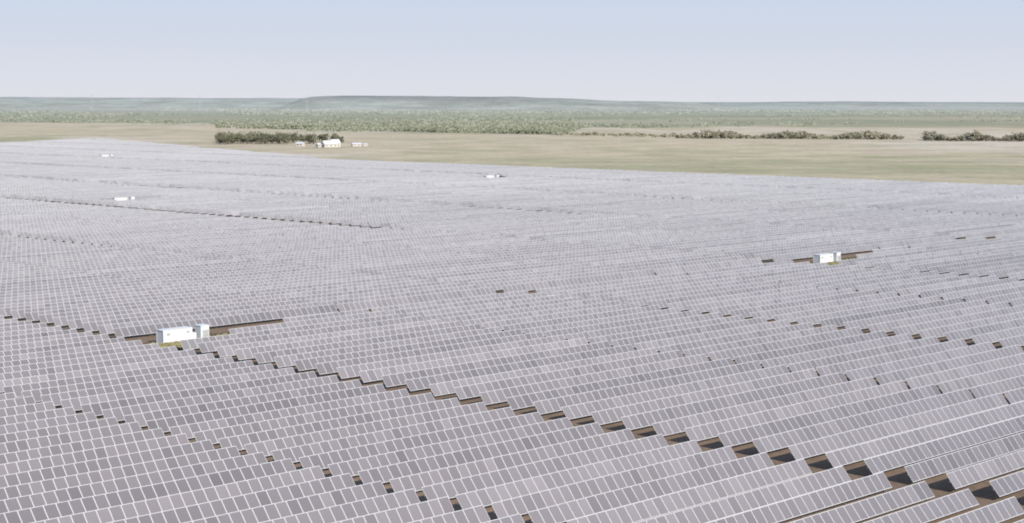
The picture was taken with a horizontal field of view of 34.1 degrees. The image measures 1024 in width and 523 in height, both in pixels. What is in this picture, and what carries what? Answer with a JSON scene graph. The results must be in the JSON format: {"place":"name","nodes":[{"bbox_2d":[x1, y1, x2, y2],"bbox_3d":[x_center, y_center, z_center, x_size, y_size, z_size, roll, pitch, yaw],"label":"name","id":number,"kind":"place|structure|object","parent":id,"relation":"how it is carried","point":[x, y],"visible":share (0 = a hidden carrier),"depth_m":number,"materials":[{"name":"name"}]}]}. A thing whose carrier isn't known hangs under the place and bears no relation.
{"place":"outdoors","nodes":[
{"label":"outdoors","id":0,"kind":"place"},
{"bbox_2d":[0,97,737,107],"bbox_3d":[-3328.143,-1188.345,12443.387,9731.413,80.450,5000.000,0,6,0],"label":"hill","id":1,"kind":"structure","parent":0,"point":[45,102],"depth_m":10987.55,"materials":[{"name":"green plant"}]},
{"bbox_2d":[261,96,723,110],"bbox_3d":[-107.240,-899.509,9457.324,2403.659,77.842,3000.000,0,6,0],"label":"hill","id":2,"kind":"structure","parent":0,"point":[410,103],"depth_m":8547.07,"materials":[{"name":"green plant"}]},
{"bbox_2d":[0,102,1023,522],"bbox_3d":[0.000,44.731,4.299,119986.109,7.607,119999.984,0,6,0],"label":"ground","id":3,"kind":"structure","parent":0,"point":[912,156],"depth_m":1579.65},
{"bbox_2d":[100,197,134,205],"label":"inverter station","id":4,"kind":"object","parent":3,"relation":"on","point":[124,198],"visible":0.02,"depth_m":732.85,"materials":[{"name":"metal"}]},
{"bbox_2d":[142,324,229,349],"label":"inverter station","id":5,"kind":"object","parent":3,"relation":"on","point":[169,337],"visible":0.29,"depth_m":311.24,"materials":[{"name":"metal"}]},
{"bbox_2d":[172,332,178,341],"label":"doors","id":6,"kind":"structure","parent":5,"relation":"in","point":[173,334],"depth_m":310.59,"materials":[{"name":"white paint"}]},
{"bbox_2d":[214,130,343,143],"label":"tree grove","id":7,"kind":"object","parent":3,"relation":"on","point":[250,137],"visible":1,"depth_m":1757.47,"materials":[{"name":"green plant"}]},
{"bbox_2d":[295,142,304,145],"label":"farm shed","id":8,"kind":"structure","parent":3,"relation":"on","point":[300,143],"depth_m":1658.66,"materials":[{"name":"grey"}]},
{"bbox_2d":[315,139,340,146],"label":"farmhouse","id":9,"kind":"object","parent":3,"relation":"on","point":[333,143],"visible":0.99,"depth_m":1622.69,"materials":[{"name":"grey"}]},
{"bbox_2d":[351,143,367,145],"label":"farm shed","id":10,"kind":"structure","parent":3,"relation":"on","point":[358,144],"depth_m":1659.19,"materials":[{"name":"grey metal"}]},
{"bbox_2d":[215,124,561,134],"bbox_3d":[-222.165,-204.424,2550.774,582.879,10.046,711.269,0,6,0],"label":"tree line","id":11,"kind":"object","parent":3,"relation":"on","point":[515,131],"visible":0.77,"depth_m":2391.50,"materials":[{"name":"green plant"}]},
{"bbox_2d":[484,175,498,177],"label":"inverter station","id":12,"kind":"object","parent":3,"relation":"on","point":[491,176],"visible":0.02,"depth_m":948.42,"materials":[{"name":"metal"}]},
{"bbox_2d":[0,138,1023,522],"bbox_3d":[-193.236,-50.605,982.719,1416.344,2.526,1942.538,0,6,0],"label":"solar panel array","id":13,"kind":"object","parent":3,"relation":"on","point":[440,258],"visible":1,"depth_m":303.29,"materials":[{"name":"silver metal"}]},
{"bbox_2d":[0,108,1023,131],"bbox_3d":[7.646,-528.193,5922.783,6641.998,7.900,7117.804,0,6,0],"label":"bushland","id":14,"kind":"structure","parent":3,"relation":"on","point":[459,125],"depth_m":3707.83,"materials":[{"name":"green plant"}]},
{"bbox_2d":[554,131,675,136],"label":"tree line","id":15,"kind":"object","parent":3,"relation":"on","point":[620,134],"visible":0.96,"depth_m":2145.10,"materials":[{"name":"green plant"}]},
{"bbox_2d":[675,129,903,139],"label":"tree line","id":16,"kind":"object","parent":3,"relation":"on","point":[711,134],"visible":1,"depth_m":1980.78,"materials":[{"name":"green plant"}]},
{"bbox_2d":[811,252,857,264],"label":"inverter station","id":17,"kind":"object","parent":3,"relation":"on","point":[832,258],"visible":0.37,"depth_m":462.57,"materials":[{"name":"metal"}]},
{"bbox_2d":[922,130,1023,141],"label":"tree line","id":18,"kind":"object","parent":3,"relation":"on","point":[976,135],"visible":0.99,"depth_m":1868.62,"materials":[{"name":"green plant"}]},
{"bbox_2d":[0,0,1023,101],"label":"sky","id":19,"kind":"structure","parent":0,"point":[608,50],"materials":[{"name":"blue"}]},
{"bbox_2d":[703,101,1023,106],"bbox_3d":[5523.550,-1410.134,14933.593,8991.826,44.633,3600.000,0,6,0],"label":"hill","id":20,"kind":"structure","parent":0,"point":[899,104],"depth_m":13848.20,"materials":[{"name":"green plant"}]}
]}

